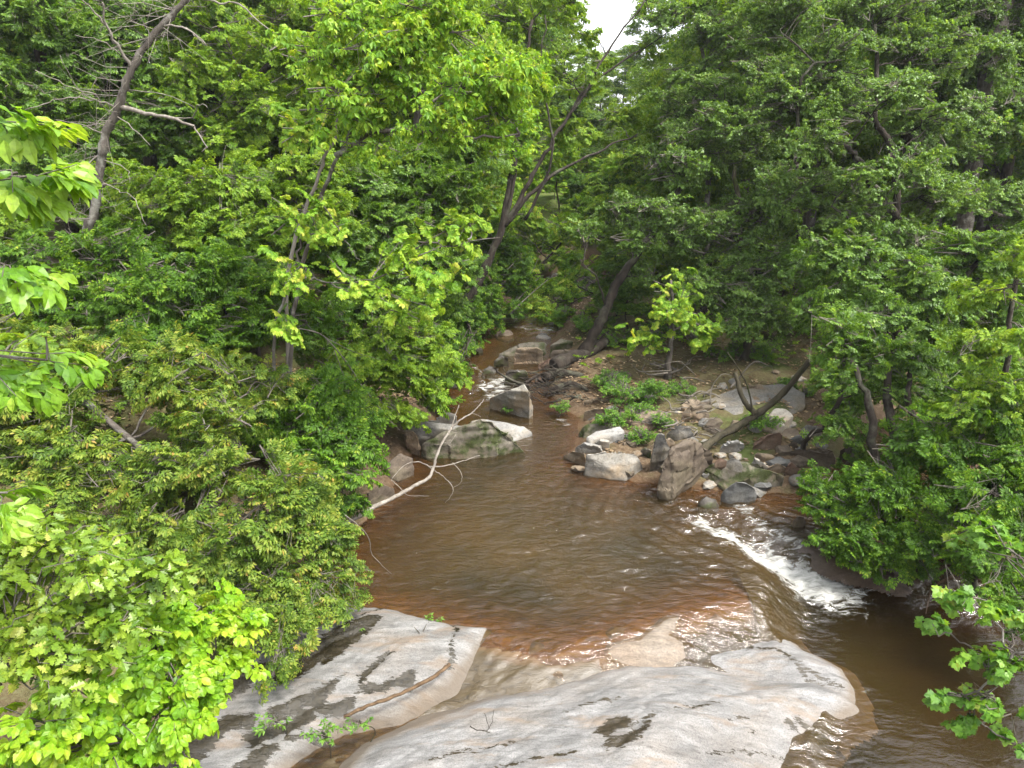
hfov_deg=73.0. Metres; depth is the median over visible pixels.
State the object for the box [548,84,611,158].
tree
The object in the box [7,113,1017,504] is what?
undergrowth
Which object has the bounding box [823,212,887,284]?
understory bush
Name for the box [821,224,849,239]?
understory bush
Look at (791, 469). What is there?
boulder
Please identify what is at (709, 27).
tree
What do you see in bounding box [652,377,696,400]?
weed clump
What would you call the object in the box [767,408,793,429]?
boulder
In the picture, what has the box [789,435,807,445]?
boulder
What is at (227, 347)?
understory bush
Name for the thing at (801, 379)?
loose stone
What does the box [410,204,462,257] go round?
understory bush
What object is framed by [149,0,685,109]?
sky
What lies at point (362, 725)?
weed clump
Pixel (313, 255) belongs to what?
understory bush
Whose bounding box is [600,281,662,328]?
understory bush
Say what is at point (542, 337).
boulder
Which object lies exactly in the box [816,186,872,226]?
understory bush
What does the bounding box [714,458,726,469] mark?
boulder
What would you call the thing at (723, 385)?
loose stone
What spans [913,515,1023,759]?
maple sapling
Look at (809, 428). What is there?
boulder
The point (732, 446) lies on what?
boulder
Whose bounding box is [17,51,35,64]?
understory bush
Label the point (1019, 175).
forest tree
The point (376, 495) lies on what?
boulder
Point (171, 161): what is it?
understory bush
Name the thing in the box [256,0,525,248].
forest tree
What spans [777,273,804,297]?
understory bush
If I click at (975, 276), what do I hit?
understory bush
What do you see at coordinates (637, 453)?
loose stone
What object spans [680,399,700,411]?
boulder
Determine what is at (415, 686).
stick
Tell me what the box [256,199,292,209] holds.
understory bush
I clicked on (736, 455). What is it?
loose stone
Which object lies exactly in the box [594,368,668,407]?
weed clump
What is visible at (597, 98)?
understory bush
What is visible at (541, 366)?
boulder
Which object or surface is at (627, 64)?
forest tree
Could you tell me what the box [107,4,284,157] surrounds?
forest tree
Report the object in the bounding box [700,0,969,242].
forest tree
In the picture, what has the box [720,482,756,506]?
boulder
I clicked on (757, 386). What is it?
boulder
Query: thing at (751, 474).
boulder
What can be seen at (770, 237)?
understory bush
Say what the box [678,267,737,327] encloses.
understory bush
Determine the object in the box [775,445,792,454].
loose stone
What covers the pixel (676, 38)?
forest tree
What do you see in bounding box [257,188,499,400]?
elm sapling
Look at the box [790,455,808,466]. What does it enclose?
loose stone
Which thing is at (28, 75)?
understory bush
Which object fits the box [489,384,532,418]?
boulder
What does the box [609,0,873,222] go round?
forest tree
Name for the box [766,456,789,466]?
loose stone
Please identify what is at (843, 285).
understory bush
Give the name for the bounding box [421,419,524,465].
boulder
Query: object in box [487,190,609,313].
shrub
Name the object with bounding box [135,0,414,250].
forest tree
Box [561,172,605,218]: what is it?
understory bush
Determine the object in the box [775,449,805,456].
boulder
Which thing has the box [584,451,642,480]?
boulder
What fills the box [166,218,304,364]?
understory bush
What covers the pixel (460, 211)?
understory bush
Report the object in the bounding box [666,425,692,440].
boulder
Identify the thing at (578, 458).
boulder
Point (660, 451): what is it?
boulder
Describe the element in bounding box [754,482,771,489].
loose stone
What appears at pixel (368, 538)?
hanging twig
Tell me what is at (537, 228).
tree
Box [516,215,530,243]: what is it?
understory bush
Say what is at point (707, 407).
loose stone
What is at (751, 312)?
vine tree
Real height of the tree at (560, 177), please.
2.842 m
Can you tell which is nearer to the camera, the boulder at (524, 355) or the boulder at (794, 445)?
the boulder at (794, 445)
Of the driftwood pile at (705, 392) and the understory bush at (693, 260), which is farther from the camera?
the understory bush at (693, 260)
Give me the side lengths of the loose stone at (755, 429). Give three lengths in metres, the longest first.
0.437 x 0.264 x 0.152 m
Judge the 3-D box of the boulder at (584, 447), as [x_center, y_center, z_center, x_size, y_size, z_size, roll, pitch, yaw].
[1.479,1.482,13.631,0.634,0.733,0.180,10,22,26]
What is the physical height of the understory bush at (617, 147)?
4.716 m
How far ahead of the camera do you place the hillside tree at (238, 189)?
13.87 m
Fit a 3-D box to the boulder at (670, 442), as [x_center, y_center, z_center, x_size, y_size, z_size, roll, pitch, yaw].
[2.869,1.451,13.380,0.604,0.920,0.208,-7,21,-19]
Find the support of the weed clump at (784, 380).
on the ground
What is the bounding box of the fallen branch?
[345,399,483,525]
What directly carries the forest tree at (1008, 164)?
on the ground
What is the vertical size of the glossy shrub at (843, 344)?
3.150 m
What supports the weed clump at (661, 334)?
on the ground
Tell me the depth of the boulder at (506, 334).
20.34 m
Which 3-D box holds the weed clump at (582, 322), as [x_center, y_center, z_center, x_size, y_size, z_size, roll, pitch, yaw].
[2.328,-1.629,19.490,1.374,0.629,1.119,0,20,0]
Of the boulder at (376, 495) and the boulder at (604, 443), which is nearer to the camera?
the boulder at (376, 495)
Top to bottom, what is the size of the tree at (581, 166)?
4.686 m
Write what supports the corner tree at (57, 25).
on the ground
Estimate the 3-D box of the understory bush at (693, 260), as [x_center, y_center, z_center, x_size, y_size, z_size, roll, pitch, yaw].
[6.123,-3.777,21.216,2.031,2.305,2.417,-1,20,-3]
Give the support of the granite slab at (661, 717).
on the wet shelf
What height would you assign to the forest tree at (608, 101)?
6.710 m
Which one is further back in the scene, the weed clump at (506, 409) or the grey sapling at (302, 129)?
the weed clump at (506, 409)
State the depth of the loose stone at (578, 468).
13.11 m
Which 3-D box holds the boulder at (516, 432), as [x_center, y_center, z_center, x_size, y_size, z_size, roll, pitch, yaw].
[-0.281,1.121,14.753,1.396,0.609,0.479,8,21,20]
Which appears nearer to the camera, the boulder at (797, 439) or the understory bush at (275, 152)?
the boulder at (797, 439)
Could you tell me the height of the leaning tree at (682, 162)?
7.001 m
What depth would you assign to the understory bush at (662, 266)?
22.02 m
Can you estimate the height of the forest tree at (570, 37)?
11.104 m
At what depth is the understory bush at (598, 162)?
32.69 m
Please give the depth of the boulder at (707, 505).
11.86 m
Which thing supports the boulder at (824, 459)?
on the ground
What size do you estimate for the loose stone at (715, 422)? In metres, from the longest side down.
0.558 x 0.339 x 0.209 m
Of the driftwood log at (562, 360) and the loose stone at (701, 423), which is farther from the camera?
the driftwood log at (562, 360)
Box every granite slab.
[133,602,491,767]
[339,666,878,767]
[529,642,543,653]
[604,615,691,667]
[605,627,624,638]
[706,614,729,636]
[711,639,874,719]
[768,519,911,596]
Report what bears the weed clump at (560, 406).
on the ground
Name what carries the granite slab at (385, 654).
on the ground
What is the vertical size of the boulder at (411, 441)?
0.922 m
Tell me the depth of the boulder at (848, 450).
13.50 m
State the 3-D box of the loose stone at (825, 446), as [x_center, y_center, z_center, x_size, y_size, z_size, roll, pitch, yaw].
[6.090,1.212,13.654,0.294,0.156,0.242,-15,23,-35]
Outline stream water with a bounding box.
[359,264,1023,767]
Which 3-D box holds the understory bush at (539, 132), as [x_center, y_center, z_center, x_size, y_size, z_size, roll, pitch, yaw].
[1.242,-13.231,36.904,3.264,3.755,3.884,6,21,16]
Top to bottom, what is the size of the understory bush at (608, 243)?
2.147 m
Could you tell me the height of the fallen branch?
1.268 m
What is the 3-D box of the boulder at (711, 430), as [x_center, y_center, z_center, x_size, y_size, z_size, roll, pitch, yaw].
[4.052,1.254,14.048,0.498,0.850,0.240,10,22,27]
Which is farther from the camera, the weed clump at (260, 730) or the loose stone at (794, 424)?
the loose stone at (794, 424)
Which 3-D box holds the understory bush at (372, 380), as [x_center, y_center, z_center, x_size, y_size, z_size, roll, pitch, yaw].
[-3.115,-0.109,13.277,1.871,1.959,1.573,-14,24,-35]
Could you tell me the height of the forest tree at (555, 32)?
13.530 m
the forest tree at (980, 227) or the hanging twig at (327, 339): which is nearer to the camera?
the hanging twig at (327, 339)
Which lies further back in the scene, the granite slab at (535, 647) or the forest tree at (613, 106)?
the forest tree at (613, 106)
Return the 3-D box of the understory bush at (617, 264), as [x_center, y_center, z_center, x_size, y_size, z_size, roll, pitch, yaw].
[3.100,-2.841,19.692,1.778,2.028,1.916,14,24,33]
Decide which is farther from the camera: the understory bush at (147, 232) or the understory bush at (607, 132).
the understory bush at (607, 132)
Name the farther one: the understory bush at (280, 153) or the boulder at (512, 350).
the understory bush at (280, 153)
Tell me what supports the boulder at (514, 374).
on the ground
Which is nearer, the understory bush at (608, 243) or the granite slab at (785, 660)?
the granite slab at (785, 660)
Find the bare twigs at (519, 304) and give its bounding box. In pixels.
[510,260,547,313]
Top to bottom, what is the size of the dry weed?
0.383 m
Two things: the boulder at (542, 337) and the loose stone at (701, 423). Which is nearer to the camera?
the loose stone at (701, 423)
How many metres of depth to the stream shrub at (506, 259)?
20.21 m
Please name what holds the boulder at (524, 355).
on the ground
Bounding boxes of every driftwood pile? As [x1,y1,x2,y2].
[484,349,608,411]
[631,348,774,383]
[653,406,734,444]
[662,361,772,416]
[845,512,1005,613]
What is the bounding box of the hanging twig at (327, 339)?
[297,328,399,429]
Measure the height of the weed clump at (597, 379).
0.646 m
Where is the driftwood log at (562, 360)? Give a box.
[520,331,609,393]
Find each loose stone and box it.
[571,465,584,472]
[625,440,636,446]
[625,471,634,476]
[631,450,642,456]
[696,401,711,410]
[698,418,707,426]
[703,417,722,430]
[703,480,716,489]
[712,403,725,408]
[714,452,725,457]
[717,382,726,389]
[728,378,740,385]
[729,452,741,460]
[747,424,760,432]
[753,487,766,497]
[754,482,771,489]
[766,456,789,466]
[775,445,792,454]
[789,421,796,427]
[789,474,804,485]
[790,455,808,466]
[791,375,806,381]
[815,442,828,448]
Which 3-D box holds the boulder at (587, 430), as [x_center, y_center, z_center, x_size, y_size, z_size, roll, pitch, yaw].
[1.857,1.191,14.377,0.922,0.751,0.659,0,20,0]
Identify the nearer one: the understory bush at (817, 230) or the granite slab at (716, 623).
the granite slab at (716, 623)
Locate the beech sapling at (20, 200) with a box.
[0,103,111,544]
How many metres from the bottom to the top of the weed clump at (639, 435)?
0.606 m
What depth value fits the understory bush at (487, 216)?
27.07 m
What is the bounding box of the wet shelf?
[292,572,755,767]
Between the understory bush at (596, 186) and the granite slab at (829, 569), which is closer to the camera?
the granite slab at (829, 569)
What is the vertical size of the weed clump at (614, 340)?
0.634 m
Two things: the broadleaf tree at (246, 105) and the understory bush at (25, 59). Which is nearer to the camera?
the broadleaf tree at (246, 105)
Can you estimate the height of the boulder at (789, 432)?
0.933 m
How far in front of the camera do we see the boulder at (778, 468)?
12.59 m
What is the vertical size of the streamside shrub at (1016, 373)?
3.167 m
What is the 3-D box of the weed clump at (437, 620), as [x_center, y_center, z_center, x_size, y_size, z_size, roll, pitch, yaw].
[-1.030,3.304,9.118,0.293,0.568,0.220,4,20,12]
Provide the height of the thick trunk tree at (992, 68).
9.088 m
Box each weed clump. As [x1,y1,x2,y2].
[251,710,292,736]
[300,718,348,757]
[345,716,375,741]
[424,612,444,622]
[501,404,512,413]
[549,400,570,417]
[552,305,597,318]
[570,313,616,329]
[590,368,630,386]
[591,401,675,431]
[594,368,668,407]
[600,328,636,346]
[624,425,657,445]
[634,320,713,344]
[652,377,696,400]
[704,340,770,362]
[738,411,785,430]
[753,337,784,362]
[773,377,817,396]
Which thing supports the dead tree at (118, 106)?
on the ground
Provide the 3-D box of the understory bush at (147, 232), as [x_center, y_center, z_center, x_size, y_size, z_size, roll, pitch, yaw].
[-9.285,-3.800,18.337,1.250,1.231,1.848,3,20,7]
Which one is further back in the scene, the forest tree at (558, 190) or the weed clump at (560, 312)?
the forest tree at (558, 190)
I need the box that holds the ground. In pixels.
[0,93,1023,767]
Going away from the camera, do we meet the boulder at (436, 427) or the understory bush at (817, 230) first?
the boulder at (436, 427)
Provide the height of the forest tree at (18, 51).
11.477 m
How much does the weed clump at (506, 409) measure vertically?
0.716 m
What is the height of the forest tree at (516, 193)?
8.138 m
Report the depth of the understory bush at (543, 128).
34.28 m
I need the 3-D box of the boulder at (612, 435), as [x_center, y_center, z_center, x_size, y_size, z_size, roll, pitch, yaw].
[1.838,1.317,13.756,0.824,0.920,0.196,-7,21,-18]
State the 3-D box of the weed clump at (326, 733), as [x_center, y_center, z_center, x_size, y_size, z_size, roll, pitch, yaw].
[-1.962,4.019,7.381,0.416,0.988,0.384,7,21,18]
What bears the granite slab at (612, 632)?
on the wet shelf
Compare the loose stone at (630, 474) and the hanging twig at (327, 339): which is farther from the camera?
the loose stone at (630, 474)
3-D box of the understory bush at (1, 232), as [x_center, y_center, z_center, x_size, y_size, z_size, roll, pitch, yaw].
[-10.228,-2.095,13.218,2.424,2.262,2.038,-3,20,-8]
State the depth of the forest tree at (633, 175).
25.92 m
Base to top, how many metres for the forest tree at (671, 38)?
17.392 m
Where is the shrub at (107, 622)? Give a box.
[0,329,202,719]
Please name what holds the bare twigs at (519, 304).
on the stream shrub at (506, 259)
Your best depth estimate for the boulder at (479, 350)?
19.13 m
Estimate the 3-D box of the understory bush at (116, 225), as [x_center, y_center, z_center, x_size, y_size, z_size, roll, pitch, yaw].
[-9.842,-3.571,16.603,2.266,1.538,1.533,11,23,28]
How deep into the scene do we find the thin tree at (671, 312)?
15.91 m
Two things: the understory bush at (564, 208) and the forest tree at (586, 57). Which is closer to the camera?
the understory bush at (564, 208)
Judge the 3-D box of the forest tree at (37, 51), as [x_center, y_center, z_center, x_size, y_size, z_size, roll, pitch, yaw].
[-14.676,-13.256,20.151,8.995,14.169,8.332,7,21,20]
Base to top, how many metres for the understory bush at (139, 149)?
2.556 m
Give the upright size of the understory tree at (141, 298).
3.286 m
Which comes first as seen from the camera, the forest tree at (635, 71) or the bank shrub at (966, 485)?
the bank shrub at (966, 485)
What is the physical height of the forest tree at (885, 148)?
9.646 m
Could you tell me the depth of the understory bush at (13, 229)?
14.99 m
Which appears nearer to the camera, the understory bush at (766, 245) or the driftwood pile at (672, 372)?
the driftwood pile at (672, 372)
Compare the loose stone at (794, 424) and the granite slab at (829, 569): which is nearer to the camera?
the granite slab at (829, 569)
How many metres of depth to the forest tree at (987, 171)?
23.96 m
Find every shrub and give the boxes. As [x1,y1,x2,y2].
[0,309,374,706]
[0,577,273,767]
[238,347,396,520]
[417,210,541,411]
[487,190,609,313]
[507,215,649,327]
[799,299,962,465]
[830,358,1023,482]
[888,441,1023,641]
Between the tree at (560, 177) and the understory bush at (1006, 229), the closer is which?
the understory bush at (1006, 229)
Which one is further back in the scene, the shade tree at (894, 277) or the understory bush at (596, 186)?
the understory bush at (596, 186)
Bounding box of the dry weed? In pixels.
[470,712,493,732]
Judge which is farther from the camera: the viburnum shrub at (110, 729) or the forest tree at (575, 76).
the forest tree at (575, 76)
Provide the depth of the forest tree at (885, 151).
22.72 m
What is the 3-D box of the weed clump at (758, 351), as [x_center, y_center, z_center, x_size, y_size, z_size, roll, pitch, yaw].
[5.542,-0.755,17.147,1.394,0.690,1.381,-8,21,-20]
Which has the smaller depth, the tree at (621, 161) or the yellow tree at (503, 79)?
the yellow tree at (503, 79)
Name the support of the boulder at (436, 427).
on the ground
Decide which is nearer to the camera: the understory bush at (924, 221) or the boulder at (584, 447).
the boulder at (584, 447)
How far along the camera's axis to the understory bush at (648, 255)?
23.39 m
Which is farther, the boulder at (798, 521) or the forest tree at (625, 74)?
the forest tree at (625, 74)
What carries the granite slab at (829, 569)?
on the ground
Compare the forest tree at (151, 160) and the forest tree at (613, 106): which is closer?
the forest tree at (151, 160)
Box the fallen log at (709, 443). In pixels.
[698,352,813,449]
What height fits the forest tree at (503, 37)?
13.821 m
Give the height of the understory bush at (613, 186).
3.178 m
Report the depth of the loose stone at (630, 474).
12.73 m
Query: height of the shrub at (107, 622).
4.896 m
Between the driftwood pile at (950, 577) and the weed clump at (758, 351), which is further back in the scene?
the weed clump at (758, 351)
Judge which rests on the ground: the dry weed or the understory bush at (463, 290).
the understory bush at (463, 290)
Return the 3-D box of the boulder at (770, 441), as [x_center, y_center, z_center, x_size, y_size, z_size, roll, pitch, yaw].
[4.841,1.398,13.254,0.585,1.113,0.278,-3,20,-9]
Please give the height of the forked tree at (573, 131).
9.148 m
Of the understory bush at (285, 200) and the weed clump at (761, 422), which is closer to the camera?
the weed clump at (761, 422)
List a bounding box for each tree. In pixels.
[0,0,234,233]
[0,4,74,156]
[0,217,362,374]
[2,0,268,349]
[3,0,99,118]
[30,0,239,223]
[51,135,368,266]
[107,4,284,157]
[121,0,396,168]
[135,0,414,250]
[226,2,343,132]
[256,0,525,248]
[265,0,557,397]
[293,118,511,369]
[311,27,542,162]
[339,18,525,214]
[454,0,668,316]
[469,118,583,243]
[488,0,566,157]
[506,0,570,49]
[526,3,588,65]
[541,40,589,102]
[541,147,610,203]
[546,180,561,198]
[552,71,596,146]
[563,66,763,351]
[570,42,610,97]
[584,50,624,122]
[588,91,604,126]
[601,85,719,237]
[603,43,640,123]
[605,103,624,140]
[608,0,676,106]
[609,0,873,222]
[614,267,726,379]
[620,65,648,122]
[626,137,666,229]
[628,54,669,132]
[639,0,794,264]
[642,0,829,315]
[642,46,684,113]
[652,165,843,361]
[653,13,697,82]
[657,0,683,56]
[678,24,732,208]
[685,6,729,189]
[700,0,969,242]
[724,2,953,243]
[725,0,1001,336]
[773,216,1023,459]
[794,348,1023,604]
[816,0,1023,283]
[874,3,921,179]
[887,3,1023,229]
[887,101,994,179]
[901,0,1023,296]
[917,0,1023,280]
[927,237,1023,442]
[942,41,1022,241]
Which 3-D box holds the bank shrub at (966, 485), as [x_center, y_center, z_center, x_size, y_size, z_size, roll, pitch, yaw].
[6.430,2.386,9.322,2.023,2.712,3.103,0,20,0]
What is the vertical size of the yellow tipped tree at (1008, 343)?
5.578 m
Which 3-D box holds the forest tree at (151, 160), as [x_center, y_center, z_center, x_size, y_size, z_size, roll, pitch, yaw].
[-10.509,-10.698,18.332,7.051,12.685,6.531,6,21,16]
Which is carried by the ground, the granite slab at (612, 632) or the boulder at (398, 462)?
the boulder at (398, 462)
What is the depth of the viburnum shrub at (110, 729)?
5.03 m
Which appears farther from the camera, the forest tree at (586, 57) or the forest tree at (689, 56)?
the forest tree at (586, 57)
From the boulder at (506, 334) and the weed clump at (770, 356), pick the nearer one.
the weed clump at (770, 356)
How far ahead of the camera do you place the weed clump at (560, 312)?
20.61 m
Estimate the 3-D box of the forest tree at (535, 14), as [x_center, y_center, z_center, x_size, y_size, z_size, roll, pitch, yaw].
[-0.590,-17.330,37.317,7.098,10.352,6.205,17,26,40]
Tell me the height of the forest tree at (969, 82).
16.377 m
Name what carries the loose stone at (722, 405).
on the ground
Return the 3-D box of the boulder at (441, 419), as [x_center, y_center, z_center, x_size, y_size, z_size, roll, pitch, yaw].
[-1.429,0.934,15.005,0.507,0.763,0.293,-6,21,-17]
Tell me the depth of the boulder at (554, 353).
18.04 m
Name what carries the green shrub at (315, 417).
on the ground
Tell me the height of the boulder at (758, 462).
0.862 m
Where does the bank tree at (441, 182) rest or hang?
on the ground
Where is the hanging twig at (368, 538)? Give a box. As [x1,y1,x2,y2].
[345,515,388,571]
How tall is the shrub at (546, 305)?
3.267 m
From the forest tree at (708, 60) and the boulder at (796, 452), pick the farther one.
the forest tree at (708, 60)
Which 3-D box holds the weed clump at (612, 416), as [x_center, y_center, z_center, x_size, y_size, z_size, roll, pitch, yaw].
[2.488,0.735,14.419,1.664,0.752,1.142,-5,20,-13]
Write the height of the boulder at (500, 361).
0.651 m
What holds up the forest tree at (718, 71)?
on the ground
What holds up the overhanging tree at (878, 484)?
on the ground
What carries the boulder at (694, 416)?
on the ground
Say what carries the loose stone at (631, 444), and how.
on the ground
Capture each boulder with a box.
[367,485,394,504]
[385,453,413,481]
[404,430,420,455]
[406,420,459,450]
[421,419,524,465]
[436,412,456,423]
[471,419,532,446]
[474,347,482,355]
[481,366,496,378]
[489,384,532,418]
[494,355,508,367]
[495,330,513,342]
[499,342,546,356]
[504,370,528,387]
[513,347,543,369]
[536,333,550,340]
[538,359,549,371]
[549,339,572,356]
[550,349,569,358]
[563,451,585,465]
[575,442,602,452]
[578,423,622,437]
[583,408,615,420]
[584,397,607,405]
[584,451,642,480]
[586,426,623,443]
[594,438,609,449]
[625,410,667,429]
[640,447,651,458]
[650,433,669,471]
[650,438,674,454]
[657,438,712,503]
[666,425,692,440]
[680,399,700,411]
[681,406,708,421]
[697,496,718,515]
[701,384,804,414]
[703,459,783,490]
[707,427,722,434]
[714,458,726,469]
[720,440,743,453]
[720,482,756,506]
[726,458,742,471]
[745,384,764,389]
[752,433,781,449]
[752,457,767,469]
[754,453,774,462]
[762,417,784,433]
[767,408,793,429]
[767,463,785,472]
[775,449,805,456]
[781,428,801,438]
[784,462,798,475]
[788,442,798,448]
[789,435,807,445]
[792,516,805,526]
[800,425,820,435]
[800,449,835,471]
[839,445,858,460]
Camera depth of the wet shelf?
9.12 m
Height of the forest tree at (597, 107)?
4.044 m
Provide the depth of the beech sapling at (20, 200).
3.10 m
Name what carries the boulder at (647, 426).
on the ground
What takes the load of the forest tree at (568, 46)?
on the ground
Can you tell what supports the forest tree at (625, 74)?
on the ground
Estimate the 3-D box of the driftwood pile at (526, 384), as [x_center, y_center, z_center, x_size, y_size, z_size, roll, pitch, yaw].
[0.822,-0.059,16.232,2.984,1.464,2.130,0,20,0]
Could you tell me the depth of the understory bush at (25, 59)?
25.98 m
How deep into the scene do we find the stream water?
10.61 m
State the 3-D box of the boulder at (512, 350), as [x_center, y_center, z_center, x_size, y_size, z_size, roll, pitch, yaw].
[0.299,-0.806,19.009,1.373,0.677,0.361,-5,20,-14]
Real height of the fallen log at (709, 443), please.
1.932 m
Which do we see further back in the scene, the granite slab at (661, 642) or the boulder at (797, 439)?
the boulder at (797, 439)
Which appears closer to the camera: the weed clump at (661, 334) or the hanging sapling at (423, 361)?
the hanging sapling at (423, 361)
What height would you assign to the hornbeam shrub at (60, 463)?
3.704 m
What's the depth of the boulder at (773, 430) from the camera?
13.53 m
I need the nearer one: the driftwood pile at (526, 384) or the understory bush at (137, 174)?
the driftwood pile at (526, 384)
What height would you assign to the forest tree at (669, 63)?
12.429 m
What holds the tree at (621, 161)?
on the ground
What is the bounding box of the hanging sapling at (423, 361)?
[313,288,473,432]
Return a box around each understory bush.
[0,44,36,83]
[0,209,53,250]
[0,226,44,268]
[12,66,73,120]
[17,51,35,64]
[66,205,140,268]
[94,144,143,173]
[107,238,197,318]
[114,165,156,188]
[134,218,172,248]
[142,132,206,179]
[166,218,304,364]
[176,289,271,366]
[244,150,277,169]
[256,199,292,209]
[269,136,288,157]
[286,188,331,212]
[287,212,378,294]
[317,328,388,406]
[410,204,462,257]
[416,249,465,308]
[434,201,483,252]
[480,209,515,230]
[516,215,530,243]
[521,101,549,151]
[521,119,556,154]
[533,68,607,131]
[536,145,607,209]
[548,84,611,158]
[556,157,620,221]
[560,194,600,218]
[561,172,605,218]
[575,146,639,204]
[585,247,658,315]
[588,95,605,123]
[593,124,612,158]
[596,225,634,270]
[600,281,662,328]
[602,124,654,163]
[602,161,654,219]
[609,161,649,212]
[631,247,661,271]
[638,241,679,290]
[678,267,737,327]
[680,241,734,274]
[714,222,785,268]
[729,239,780,295]
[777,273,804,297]
[777,275,870,334]
[779,200,830,244]
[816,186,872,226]
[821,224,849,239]
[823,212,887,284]
[871,208,936,247]
[924,264,1021,328]
[925,209,952,229]
[1001,221,1018,245]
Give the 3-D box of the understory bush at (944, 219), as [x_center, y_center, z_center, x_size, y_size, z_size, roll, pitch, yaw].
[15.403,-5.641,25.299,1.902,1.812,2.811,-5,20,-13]
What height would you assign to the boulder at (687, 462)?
1.362 m
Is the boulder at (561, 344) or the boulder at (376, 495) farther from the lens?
the boulder at (561, 344)
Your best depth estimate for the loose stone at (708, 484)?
12.46 m
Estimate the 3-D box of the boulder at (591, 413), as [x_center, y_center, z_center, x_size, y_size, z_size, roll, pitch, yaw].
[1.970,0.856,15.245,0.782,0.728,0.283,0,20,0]
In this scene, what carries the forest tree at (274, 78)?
on the ground
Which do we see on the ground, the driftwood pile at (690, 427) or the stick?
the driftwood pile at (690, 427)
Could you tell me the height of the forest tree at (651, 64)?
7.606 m
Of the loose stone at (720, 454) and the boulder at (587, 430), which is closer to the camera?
the loose stone at (720, 454)
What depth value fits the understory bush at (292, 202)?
21.45 m
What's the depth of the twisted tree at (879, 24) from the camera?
14.96 m
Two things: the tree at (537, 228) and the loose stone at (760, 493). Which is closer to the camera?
the loose stone at (760, 493)
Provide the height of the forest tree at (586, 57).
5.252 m
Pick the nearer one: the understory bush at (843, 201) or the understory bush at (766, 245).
the understory bush at (766, 245)
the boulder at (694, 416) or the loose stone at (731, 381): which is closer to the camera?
the boulder at (694, 416)
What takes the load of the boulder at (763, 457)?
on the ground
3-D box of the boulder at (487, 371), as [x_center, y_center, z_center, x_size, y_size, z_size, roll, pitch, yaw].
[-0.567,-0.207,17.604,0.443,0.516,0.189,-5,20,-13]
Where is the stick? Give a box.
[344,663,450,718]
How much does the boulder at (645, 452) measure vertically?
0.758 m
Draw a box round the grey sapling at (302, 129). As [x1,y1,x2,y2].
[267,11,390,373]
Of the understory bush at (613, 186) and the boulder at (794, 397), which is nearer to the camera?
the boulder at (794, 397)
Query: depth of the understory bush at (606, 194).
27.18 m
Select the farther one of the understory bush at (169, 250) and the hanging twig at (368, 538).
the understory bush at (169, 250)

